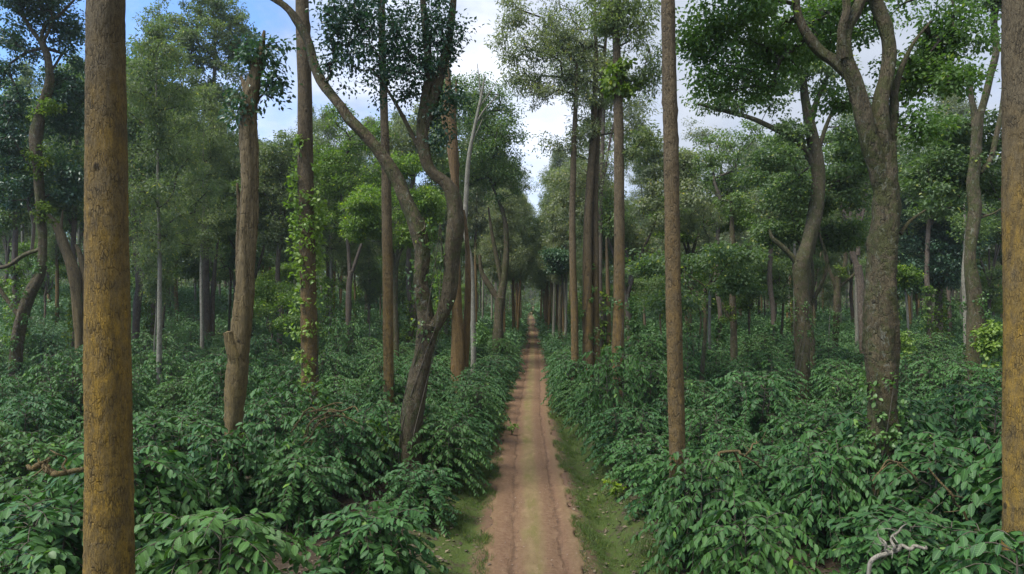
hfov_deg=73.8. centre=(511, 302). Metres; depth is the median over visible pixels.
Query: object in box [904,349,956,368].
coffee shrub
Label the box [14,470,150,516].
coffee shrub
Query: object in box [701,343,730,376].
coffee shrub
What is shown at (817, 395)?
coffee shrub
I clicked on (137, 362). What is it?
coffee shrub
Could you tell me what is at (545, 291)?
slender tree
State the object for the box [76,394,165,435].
coffee shrub
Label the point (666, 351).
coffee shrub
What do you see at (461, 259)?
shade tree
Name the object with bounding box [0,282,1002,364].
shrubs
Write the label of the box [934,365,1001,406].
coffee shrub
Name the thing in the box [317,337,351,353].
coffee shrub
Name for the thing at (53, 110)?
fern clump
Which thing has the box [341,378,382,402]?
coffee shrub
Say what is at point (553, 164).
slender tree
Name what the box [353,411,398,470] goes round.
coffee shrub
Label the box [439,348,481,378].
coffee shrub
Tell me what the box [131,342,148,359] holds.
coffee shrub
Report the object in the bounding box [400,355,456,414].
coffee shrub
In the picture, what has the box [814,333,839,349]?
coffee shrub
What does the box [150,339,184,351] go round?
coffee shrub
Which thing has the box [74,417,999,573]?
leaf litter
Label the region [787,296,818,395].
climbing vine
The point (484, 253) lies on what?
slender tree
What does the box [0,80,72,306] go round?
shade tree
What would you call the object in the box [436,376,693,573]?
verge grass
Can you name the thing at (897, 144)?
slender tree
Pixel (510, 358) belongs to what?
coffee shrub
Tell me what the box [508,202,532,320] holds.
slender tree
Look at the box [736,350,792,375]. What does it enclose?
coffee shrub
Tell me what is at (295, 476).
coffee shrub
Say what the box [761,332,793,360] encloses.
coffee shrub
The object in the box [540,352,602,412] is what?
coffee shrub
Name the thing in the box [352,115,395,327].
slender tree
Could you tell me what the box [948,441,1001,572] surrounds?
coffee shrub
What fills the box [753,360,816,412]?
coffee shrub
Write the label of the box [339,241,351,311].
slender tree
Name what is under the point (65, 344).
coffee shrub
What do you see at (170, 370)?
coffee shrub
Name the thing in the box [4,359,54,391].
coffee shrub
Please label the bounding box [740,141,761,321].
slender tree
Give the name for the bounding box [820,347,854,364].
coffee shrub
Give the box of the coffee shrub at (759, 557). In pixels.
[678,490,823,573]
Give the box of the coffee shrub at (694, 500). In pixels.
[630,444,755,573]
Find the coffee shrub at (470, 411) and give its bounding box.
[435,402,500,454]
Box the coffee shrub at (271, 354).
[249,349,284,365]
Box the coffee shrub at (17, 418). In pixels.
[0,393,82,466]
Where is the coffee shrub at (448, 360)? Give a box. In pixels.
[433,355,465,378]
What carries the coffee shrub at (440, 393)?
on the ground at (456, 557)
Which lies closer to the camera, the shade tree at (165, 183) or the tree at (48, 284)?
the shade tree at (165, 183)
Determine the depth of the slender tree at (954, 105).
68.68 m
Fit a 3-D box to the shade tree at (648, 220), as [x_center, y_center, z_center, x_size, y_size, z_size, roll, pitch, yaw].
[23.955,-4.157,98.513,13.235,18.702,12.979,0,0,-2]
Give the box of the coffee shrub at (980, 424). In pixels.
[915,388,1001,516]
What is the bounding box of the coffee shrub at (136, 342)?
[131,335,164,354]
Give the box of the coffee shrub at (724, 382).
[716,367,753,405]
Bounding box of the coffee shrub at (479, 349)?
[470,333,488,371]
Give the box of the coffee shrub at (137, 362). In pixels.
[132,351,155,395]
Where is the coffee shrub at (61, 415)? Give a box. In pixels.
[0,391,83,453]
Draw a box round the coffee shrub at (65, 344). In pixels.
[27,337,67,368]
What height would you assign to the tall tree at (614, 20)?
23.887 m
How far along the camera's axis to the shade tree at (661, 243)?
106.91 m
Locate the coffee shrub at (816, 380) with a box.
[810,368,832,396]
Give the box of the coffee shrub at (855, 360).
[841,350,863,371]
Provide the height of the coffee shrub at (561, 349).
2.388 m
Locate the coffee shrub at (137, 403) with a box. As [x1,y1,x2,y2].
[77,369,155,432]
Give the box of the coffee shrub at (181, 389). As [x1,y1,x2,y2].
[138,376,215,420]
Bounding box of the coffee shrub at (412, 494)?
[367,460,462,539]
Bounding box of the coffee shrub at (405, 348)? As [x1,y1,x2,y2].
[399,345,413,361]
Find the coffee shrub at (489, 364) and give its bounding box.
[467,355,515,400]
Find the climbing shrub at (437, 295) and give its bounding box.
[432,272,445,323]
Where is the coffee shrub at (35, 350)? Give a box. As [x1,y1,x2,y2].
[23,334,64,375]
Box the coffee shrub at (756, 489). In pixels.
[720,443,836,539]
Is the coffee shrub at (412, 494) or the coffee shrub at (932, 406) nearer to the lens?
the coffee shrub at (412, 494)
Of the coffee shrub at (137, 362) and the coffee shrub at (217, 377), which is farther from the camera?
the coffee shrub at (137, 362)
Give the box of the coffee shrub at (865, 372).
[850,362,908,393]
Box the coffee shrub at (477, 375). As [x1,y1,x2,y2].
[449,369,509,421]
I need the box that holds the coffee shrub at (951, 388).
[929,382,1001,441]
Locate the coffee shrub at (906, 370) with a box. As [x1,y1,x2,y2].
[897,353,941,407]
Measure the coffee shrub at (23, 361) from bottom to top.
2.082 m
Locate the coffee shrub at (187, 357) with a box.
[172,351,216,399]
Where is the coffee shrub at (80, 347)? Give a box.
[76,345,82,368]
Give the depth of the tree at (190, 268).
64.86 m
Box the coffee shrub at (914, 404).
[845,396,981,453]
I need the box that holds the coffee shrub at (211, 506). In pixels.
[155,465,251,529]
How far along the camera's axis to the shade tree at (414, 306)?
83.17 m
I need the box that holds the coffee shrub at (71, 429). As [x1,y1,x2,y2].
[47,416,142,468]
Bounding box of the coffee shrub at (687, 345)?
[683,332,709,383]
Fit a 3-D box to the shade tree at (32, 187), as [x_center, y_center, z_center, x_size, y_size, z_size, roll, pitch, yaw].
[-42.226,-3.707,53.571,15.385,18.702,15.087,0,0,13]
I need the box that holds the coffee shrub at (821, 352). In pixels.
[815,347,838,362]
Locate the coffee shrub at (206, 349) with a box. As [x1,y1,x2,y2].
[194,348,227,364]
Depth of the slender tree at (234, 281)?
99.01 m
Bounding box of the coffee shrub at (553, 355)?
[544,351,570,383]
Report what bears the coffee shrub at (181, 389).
on the ground at (456, 557)
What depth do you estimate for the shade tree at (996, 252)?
78.86 m
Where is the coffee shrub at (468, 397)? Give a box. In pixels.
[434,381,505,447]
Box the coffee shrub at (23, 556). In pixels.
[0,540,79,573]
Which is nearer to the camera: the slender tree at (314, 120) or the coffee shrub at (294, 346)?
the coffee shrub at (294, 346)
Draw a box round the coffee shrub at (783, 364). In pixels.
[756,357,789,388]
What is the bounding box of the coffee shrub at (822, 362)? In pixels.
[813,358,852,380]
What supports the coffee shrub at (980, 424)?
on the ground at (456, 557)
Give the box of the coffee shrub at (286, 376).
[260,363,300,421]
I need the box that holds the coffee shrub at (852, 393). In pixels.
[810,372,866,421]
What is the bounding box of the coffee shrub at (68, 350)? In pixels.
[41,348,82,374]
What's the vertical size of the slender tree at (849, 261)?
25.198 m
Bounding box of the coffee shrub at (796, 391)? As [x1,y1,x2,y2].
[726,372,800,409]
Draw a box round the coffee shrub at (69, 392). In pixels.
[19,353,83,439]
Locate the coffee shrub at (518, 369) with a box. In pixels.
[486,353,525,376]
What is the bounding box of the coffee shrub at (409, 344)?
[400,339,414,352]
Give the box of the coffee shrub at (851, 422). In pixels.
[825,400,954,516]
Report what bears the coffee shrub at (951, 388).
on the ground at (456, 557)
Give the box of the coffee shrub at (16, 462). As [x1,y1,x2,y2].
[0,429,82,500]
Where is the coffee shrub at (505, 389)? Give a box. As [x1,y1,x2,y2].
[487,373,509,408]
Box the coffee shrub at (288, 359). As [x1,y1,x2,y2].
[278,357,297,369]
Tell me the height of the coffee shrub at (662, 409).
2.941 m
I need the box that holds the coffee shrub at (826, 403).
[779,399,849,442]
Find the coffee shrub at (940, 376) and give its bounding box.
[910,364,962,393]
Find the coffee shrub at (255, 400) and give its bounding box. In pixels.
[218,397,283,444]
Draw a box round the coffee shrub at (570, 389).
[553,378,606,422]
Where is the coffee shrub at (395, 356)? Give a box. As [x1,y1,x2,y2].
[371,347,400,362]
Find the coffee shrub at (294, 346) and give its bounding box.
[277,342,300,358]
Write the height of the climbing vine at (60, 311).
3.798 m
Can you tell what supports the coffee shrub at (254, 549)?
on the ground at (456, 557)
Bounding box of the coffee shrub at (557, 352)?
[547,346,581,369]
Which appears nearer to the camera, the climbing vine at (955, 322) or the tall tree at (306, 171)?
the tall tree at (306, 171)
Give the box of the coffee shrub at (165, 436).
[133,410,220,496]
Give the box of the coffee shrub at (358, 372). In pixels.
[324,356,367,388]
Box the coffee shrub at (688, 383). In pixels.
[664,379,713,418]
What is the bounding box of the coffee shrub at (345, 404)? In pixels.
[321,383,370,420]
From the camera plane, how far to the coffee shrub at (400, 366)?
43.34 m
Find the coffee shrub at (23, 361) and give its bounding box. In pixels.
[0,357,37,373]
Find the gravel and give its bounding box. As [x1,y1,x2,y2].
[439,394,605,572]
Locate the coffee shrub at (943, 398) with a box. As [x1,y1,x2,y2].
[916,384,993,415]
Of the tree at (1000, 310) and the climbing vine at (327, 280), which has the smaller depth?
the climbing vine at (327, 280)
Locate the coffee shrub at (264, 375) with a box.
[251,365,300,402]
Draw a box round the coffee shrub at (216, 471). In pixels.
[167,421,285,541]
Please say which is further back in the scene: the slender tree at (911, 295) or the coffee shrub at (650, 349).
the slender tree at (911, 295)
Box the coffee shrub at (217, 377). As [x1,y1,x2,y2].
[176,352,267,434]
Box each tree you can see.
[0,0,84,384]
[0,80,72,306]
[0,137,61,236]
[0,175,19,252]
[0,212,48,269]
[0,240,83,333]
[0,249,20,271]
[1,59,43,293]
[2,229,11,308]
[18,236,69,301]
[23,125,83,330]
[28,142,51,304]
[33,48,84,346]
[44,53,84,265]
[46,210,83,360]
[53,47,139,215]
[82,0,134,573]
[126,14,224,407]
[126,34,191,341]
[126,42,200,339]
[128,91,180,327]
[129,208,186,354]
[129,242,212,338]
[130,210,185,300]
[132,0,263,348]
[155,83,238,351]
[162,167,326,337]
[163,100,233,317]
[163,230,275,330]
[164,87,201,320]
[177,203,195,306]
[188,241,225,269]
[199,106,236,268]
[213,223,235,327]
[217,28,305,515]
[218,264,220,305]
[221,124,275,248]
[229,147,239,303]
[234,250,298,290]
[237,128,315,347]
[253,278,323,350]
[256,261,299,331]
[258,140,279,329]
[265,246,283,261]
[270,0,483,490]
[281,103,365,342]
[286,102,345,239]
[286,192,357,287]
[290,101,398,346]
[293,146,353,329]
[295,0,317,441]
[316,241,345,297]
[316,255,352,308]
[319,239,343,310]
[323,133,368,321]
[334,211,381,329]
[336,149,445,359]
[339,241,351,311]
[344,256,400,324]
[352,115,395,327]
[352,238,382,336]
[356,273,367,314]
[357,224,394,312]
[358,154,489,329]
[366,258,442,306]
[367,109,423,254]
[370,99,447,343]
[373,221,414,316]
[378,0,393,451]
[395,222,431,294]
[405,232,437,270]
[415,92,488,338]
[418,70,532,353]
[430,236,444,308]
[430,244,464,274]
[431,232,472,281]
[434,194,486,329]
[434,283,477,313]
[441,60,470,392]
[445,102,510,324]
[460,153,489,270]
[463,64,498,371]
[463,192,492,319]
[469,148,526,272]
[473,188,528,288]
[477,192,492,321]
[481,159,540,341]
[482,208,529,336]
[483,0,658,385]
[501,0,594,383]
[508,183,536,302]
[508,197,541,294]
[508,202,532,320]
[509,268,534,317]
[513,193,541,331]
[525,200,556,324]
[527,167,577,314]
[528,271,543,320]
[529,146,581,327]
[530,268,560,308]
[531,210,551,322]
[532,213,545,323]
[535,214,553,328]
[536,203,582,339]
[537,143,718,351]
[537,199,558,338]
[538,245,576,348]
[539,27,662,351]
[540,165,582,306]
[547,208,578,344]
[555,284,557,324]
[557,107,639,316]
[563,222,613,291]
[564,283,625,324]
[569,0,678,431]
[576,224,657,305]
[577,235,613,269]
[577,263,582,285]
[598,186,634,345]
[602,266,664,333]
[624,123,662,325]
[624,267,696,313]
[625,237,773,395]
[631,161,757,338]
[632,275,698,341]
[636,214,725,324]
[652,198,701,254]
[653,207,765,321]
[660,0,1000,519]
[661,0,686,554]
[679,50,863,405]
[679,116,759,346]
[679,147,710,258]
[681,264,762,334]
[690,119,769,360]
[692,196,727,349]
[700,254,777,336]
[705,229,752,254]
[725,133,810,342]
[738,211,777,320]
[739,255,824,338]
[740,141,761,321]
[741,132,902,384]
[744,188,795,334]
[745,277,782,317]
[752,272,792,316]
[758,144,809,333]
[758,255,776,313]
[762,210,838,334]
[769,116,808,334]
[777,247,798,319]
[785,243,828,260]
[816,251,845,341]
[819,128,867,353]
[821,85,904,351]
[821,176,872,348]
[821,198,836,312]
[831,204,866,321]
[831,252,852,291]
[836,252,866,304]
[841,185,871,330]
[841,284,848,303]
[855,198,922,252]
[858,259,866,278]
[864,130,920,263]
[896,263,926,336]
[897,112,996,347]
[897,189,994,347]
[897,287,945,308]
[898,0,1001,388]
[898,245,918,326]
[899,286,946,315]
[900,158,919,318]
[906,88,996,336]
[915,254,923,324]
[921,191,988,324]
[943,269,1002,310]
[946,202,1000,354]
[960,284,1002,313]
[960,286,961,322]
[976,244,993,269]
[978,176,1001,245]
[978,182,1000,325]
[978,259,1000,315]
[980,265,1002,299]
[986,217,1002,319]
[990,219,1001,259]
[1001,0,1023,563]
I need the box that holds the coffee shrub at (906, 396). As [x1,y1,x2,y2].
[897,392,925,405]
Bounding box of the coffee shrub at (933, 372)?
[903,355,979,414]
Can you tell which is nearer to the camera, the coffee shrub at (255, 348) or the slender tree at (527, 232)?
the coffee shrub at (255, 348)
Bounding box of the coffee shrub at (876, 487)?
[855,430,953,526]
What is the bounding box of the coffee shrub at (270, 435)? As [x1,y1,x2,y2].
[243,400,317,493]
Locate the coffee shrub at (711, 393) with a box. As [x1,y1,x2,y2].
[684,380,742,439]
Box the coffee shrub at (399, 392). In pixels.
[356,368,441,437]
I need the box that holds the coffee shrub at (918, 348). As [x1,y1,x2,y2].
[900,340,924,375]
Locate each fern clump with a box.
[20,141,59,180]
[25,96,67,121]
[29,200,59,226]
[598,57,649,102]
[720,303,739,323]
[829,309,849,348]
[833,263,852,277]
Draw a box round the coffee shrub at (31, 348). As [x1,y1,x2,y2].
[24,337,49,361]
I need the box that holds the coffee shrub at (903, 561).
[810,496,995,573]
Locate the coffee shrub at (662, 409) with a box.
[641,389,703,452]
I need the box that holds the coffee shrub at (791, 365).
[778,362,816,383]
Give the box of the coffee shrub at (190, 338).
[179,330,209,353]
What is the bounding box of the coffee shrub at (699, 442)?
[656,406,763,467]
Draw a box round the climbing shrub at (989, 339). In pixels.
[970,319,1002,385]
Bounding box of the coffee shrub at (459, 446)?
[393,419,491,496]
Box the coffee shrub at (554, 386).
[546,356,568,390]
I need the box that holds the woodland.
[0,193,1000,318]
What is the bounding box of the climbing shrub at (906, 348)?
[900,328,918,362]
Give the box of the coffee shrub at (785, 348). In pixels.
[776,341,794,363]
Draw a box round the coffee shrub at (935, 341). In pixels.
[910,332,959,359]
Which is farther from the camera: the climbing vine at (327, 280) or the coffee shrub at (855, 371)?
the climbing vine at (327, 280)
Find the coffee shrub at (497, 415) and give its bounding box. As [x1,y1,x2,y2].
[445,386,510,437]
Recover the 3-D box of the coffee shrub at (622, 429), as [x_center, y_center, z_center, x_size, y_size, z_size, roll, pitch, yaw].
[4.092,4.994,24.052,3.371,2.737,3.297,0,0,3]
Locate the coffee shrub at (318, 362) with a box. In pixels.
[292,347,336,384]
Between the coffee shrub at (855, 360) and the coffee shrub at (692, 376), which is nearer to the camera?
the coffee shrub at (692, 376)
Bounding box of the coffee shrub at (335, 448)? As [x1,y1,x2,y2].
[269,406,401,515]
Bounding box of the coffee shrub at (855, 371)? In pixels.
[805,361,866,410]
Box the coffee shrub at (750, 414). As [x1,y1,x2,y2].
[700,370,805,452]
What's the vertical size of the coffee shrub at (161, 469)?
3.274 m
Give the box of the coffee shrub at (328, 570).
[273,565,345,573]
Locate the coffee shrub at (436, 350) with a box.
[411,341,446,359]
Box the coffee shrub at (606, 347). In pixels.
[599,342,634,382]
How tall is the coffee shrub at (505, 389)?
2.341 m
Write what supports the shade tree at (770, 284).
on the ground at (456, 557)
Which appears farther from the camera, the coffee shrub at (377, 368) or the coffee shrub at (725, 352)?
the coffee shrub at (725, 352)
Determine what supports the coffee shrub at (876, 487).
on the ground at (456, 557)
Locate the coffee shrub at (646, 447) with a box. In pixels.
[601,432,691,497]
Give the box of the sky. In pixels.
[0,0,1001,279]
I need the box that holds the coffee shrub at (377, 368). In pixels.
[354,351,401,399]
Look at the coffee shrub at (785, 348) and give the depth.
50.08 m
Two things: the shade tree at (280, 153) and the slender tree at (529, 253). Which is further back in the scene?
the slender tree at (529, 253)
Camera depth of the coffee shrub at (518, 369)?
56.09 m
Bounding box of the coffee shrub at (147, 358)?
[132,356,155,378]
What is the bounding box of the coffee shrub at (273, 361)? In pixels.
[249,352,290,382]
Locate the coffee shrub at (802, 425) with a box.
[749,408,858,491]
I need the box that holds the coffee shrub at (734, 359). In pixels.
[724,356,748,370]
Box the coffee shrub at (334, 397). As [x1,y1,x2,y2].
[284,392,351,436]
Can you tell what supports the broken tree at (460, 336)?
on the ground at (456, 557)
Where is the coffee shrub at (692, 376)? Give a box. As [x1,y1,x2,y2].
[655,356,706,404]
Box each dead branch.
[26,450,83,477]
[290,402,358,445]
[707,431,765,475]
[866,524,927,573]
[872,459,919,484]
[928,467,992,531]
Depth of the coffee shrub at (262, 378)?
41.33 m
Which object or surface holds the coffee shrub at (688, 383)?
on the ground at (456, 557)
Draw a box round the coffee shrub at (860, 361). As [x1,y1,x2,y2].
[852,355,863,371]
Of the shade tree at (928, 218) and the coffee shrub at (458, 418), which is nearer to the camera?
the coffee shrub at (458, 418)
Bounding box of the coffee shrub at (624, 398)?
[603,363,666,415]
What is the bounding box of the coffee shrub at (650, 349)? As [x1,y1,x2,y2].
[625,333,666,368]
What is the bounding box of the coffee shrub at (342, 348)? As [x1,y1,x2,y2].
[319,317,366,359]
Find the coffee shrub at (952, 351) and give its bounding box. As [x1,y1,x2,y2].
[930,346,965,362]
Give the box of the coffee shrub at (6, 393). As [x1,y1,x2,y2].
[0,375,46,418]
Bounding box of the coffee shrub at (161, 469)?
[10,439,225,565]
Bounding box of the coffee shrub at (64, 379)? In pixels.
[58,376,83,406]
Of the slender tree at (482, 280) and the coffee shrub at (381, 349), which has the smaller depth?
the coffee shrub at (381, 349)
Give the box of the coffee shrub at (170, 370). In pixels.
[133,352,195,407]
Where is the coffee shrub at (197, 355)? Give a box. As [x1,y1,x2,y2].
[171,347,215,378]
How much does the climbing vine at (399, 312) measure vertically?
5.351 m
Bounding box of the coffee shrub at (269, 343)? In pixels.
[252,334,285,354]
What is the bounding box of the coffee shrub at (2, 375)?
[0,371,8,386]
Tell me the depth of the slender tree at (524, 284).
137.55 m
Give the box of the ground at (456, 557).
[0,277,959,573]
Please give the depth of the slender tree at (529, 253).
96.28 m
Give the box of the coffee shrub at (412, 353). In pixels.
[402,350,434,364]
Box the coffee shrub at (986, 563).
[922,520,1023,573]
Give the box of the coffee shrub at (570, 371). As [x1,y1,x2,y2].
[549,359,597,414]
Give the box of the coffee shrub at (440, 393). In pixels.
[400,385,456,424]
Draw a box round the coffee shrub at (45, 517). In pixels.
[0,492,153,573]
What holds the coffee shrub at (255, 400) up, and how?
on the ground at (456, 557)
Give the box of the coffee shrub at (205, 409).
[163,401,224,450]
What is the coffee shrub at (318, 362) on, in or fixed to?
on the ground at (456, 557)
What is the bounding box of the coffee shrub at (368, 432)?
[311,409,400,484]
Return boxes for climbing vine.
[0,264,32,364]
[3,255,56,371]
[18,262,32,308]
[45,303,65,334]
[61,275,74,354]
[139,251,156,348]
[251,318,262,337]
[282,131,333,438]
[319,276,342,344]
[342,300,356,342]
[351,299,362,336]
[393,304,404,334]
[397,217,453,481]
[399,299,416,345]
[439,275,451,342]
[577,263,602,377]
[599,291,611,350]
[604,297,630,425]
[624,282,641,353]
[683,321,694,340]
[711,315,728,351]
[761,321,780,351]
[783,297,793,331]
[783,301,790,333]
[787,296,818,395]
[848,366,914,495]
[919,285,939,350]
[924,285,954,349]
[943,295,959,342]
[943,310,959,338]
[956,291,991,371]
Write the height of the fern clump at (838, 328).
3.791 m
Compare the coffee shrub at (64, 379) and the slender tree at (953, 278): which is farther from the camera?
the slender tree at (953, 278)
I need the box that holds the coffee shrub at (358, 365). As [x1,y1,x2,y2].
[343,350,382,379]
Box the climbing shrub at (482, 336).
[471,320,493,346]
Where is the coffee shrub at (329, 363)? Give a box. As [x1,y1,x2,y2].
[318,352,355,394]
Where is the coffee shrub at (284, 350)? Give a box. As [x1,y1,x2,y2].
[266,344,297,361]
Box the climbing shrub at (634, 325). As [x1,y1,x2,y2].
[624,292,643,343]
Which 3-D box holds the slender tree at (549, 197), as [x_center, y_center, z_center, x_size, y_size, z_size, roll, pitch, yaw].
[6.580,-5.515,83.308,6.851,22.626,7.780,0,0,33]
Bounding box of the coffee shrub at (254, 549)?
[134,506,320,573]
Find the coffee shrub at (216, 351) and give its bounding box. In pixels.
[187,347,225,355]
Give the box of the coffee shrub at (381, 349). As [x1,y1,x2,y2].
[364,348,399,359]
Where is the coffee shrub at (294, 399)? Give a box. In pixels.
[244,379,341,459]
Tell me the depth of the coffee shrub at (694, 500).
15.04 m
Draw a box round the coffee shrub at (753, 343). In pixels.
[737,332,781,364]
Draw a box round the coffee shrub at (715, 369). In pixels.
[696,351,735,398]
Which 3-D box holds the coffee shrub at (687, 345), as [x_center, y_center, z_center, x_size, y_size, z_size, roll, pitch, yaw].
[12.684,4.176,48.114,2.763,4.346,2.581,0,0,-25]
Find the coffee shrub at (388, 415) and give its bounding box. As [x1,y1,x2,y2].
[350,397,457,480]
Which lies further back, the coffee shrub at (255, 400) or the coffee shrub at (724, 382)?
the coffee shrub at (724, 382)
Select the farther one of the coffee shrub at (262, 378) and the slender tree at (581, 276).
the slender tree at (581, 276)
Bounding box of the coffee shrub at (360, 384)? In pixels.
[320,375,381,419]
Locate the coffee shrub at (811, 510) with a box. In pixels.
[763,429,890,568]
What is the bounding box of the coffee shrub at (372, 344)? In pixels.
[358,337,382,352]
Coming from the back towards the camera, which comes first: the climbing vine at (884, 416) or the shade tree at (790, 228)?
the shade tree at (790, 228)
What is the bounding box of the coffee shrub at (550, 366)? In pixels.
[540,355,563,378]
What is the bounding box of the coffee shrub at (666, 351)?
[654,343,689,362]
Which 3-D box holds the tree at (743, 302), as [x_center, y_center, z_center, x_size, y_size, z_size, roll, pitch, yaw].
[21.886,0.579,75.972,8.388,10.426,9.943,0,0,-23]
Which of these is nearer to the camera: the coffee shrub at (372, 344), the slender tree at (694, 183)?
the coffee shrub at (372, 344)
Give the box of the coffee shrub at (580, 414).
[561,383,608,440]
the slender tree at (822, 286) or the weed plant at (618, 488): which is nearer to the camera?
the weed plant at (618, 488)
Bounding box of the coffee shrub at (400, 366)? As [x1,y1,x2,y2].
[368,360,408,388]
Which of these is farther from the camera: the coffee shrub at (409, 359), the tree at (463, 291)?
the tree at (463, 291)
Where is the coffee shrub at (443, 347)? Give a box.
[435,344,450,357]
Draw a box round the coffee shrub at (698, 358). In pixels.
[688,352,732,389]
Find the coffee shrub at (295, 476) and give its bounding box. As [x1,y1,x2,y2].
[234,438,366,543]
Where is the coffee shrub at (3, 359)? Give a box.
[0,346,8,365]
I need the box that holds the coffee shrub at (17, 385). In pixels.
[0,381,37,395]
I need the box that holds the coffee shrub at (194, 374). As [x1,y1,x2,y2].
[174,359,225,413]
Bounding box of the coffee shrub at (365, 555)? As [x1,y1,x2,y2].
[287,500,448,573]
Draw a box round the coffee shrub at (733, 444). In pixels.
[698,427,772,500]
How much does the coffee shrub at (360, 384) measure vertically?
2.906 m
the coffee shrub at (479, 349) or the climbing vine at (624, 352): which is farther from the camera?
the coffee shrub at (479, 349)
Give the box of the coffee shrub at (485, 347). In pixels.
[470,329,489,364]
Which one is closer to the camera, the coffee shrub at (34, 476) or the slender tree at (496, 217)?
the coffee shrub at (34, 476)
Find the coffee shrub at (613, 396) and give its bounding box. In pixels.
[564,346,657,464]
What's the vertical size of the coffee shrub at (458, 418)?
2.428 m
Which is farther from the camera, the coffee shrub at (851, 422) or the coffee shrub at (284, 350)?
the coffee shrub at (284, 350)
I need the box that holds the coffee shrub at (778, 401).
[758,394,805,436]
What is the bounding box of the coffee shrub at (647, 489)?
[616,448,717,526]
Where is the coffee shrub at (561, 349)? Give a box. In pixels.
[547,344,579,368]
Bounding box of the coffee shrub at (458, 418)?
[423,411,494,478]
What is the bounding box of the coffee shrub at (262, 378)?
[246,364,271,397]
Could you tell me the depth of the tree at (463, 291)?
132.10 m
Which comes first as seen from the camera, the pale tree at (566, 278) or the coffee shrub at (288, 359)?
the coffee shrub at (288, 359)
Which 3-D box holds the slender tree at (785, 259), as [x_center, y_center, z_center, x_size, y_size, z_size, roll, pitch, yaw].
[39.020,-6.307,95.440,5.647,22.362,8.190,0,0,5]
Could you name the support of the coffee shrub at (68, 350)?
on the ground at (456, 557)
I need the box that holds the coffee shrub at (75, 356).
[37,345,82,385]
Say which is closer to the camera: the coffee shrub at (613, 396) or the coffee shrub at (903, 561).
the coffee shrub at (903, 561)
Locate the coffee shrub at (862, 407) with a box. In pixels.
[838,387,911,437]
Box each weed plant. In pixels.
[32,546,66,573]
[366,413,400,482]
[505,424,519,434]
[602,478,626,500]
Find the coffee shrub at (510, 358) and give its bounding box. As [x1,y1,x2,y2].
[485,354,523,380]
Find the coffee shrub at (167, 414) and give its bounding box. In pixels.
[133,406,210,450]
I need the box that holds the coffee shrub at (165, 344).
[131,332,179,361]
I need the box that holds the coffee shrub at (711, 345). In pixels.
[693,342,726,352]
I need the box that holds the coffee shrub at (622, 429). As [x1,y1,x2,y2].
[581,403,668,474]
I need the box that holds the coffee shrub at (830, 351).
[793,346,844,368]
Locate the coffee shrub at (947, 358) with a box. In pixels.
[937,354,962,371]
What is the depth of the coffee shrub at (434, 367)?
33.02 m
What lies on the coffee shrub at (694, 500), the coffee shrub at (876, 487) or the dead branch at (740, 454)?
the dead branch at (740, 454)
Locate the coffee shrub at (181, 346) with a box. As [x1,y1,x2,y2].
[162,341,199,357]
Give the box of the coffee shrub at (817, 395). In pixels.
[807,358,860,406]
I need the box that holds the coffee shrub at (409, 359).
[402,355,433,367]
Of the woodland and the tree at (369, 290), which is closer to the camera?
the tree at (369, 290)
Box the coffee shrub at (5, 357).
[0,348,8,379]
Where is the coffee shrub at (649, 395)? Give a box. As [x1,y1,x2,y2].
[623,359,667,429]
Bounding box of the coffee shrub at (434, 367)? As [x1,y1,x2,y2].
[395,363,451,413]
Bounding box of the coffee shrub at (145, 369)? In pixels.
[132,365,164,411]
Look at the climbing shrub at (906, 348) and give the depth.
36.81 m
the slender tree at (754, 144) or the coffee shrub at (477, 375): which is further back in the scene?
the slender tree at (754, 144)
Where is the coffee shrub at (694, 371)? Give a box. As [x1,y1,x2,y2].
[684,359,713,388]
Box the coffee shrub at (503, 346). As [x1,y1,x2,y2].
[481,338,524,372]
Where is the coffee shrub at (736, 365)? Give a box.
[706,361,759,406]
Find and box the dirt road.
[480,307,588,573]
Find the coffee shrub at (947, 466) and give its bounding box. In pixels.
[852,431,1001,573]
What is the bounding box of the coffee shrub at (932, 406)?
[907,399,960,431]
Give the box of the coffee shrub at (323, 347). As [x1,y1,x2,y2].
[317,343,331,353]
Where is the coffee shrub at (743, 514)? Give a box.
[673,484,777,573]
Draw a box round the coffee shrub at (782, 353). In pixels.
[744,350,792,370]
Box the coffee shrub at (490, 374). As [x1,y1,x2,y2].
[457,365,506,410]
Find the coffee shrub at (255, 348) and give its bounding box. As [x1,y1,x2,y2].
[249,334,278,381]
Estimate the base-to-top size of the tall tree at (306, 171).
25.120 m
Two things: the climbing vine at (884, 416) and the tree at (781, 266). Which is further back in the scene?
the tree at (781, 266)
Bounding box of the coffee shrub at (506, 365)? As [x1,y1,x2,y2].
[476,355,520,388]
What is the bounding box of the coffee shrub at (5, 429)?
[0,419,36,475]
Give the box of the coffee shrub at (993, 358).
[980,344,1002,376]
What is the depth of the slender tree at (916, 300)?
105.43 m
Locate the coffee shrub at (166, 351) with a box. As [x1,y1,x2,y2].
[143,349,183,375]
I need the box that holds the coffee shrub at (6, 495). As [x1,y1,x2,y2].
[0,473,76,537]
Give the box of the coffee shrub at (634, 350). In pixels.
[624,341,652,364]
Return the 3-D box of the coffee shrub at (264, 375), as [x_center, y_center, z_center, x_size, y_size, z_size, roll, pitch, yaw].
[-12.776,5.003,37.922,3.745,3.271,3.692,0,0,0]
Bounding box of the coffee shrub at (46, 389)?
[0,374,62,408]
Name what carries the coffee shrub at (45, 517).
on the ground at (456, 557)
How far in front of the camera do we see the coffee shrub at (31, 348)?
52.39 m
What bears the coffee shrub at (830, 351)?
on the ground at (456, 557)
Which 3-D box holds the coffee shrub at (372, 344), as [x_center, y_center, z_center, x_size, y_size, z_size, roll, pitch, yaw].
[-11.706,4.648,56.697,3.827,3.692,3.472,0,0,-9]
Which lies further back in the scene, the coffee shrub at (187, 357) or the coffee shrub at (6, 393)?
the coffee shrub at (187, 357)

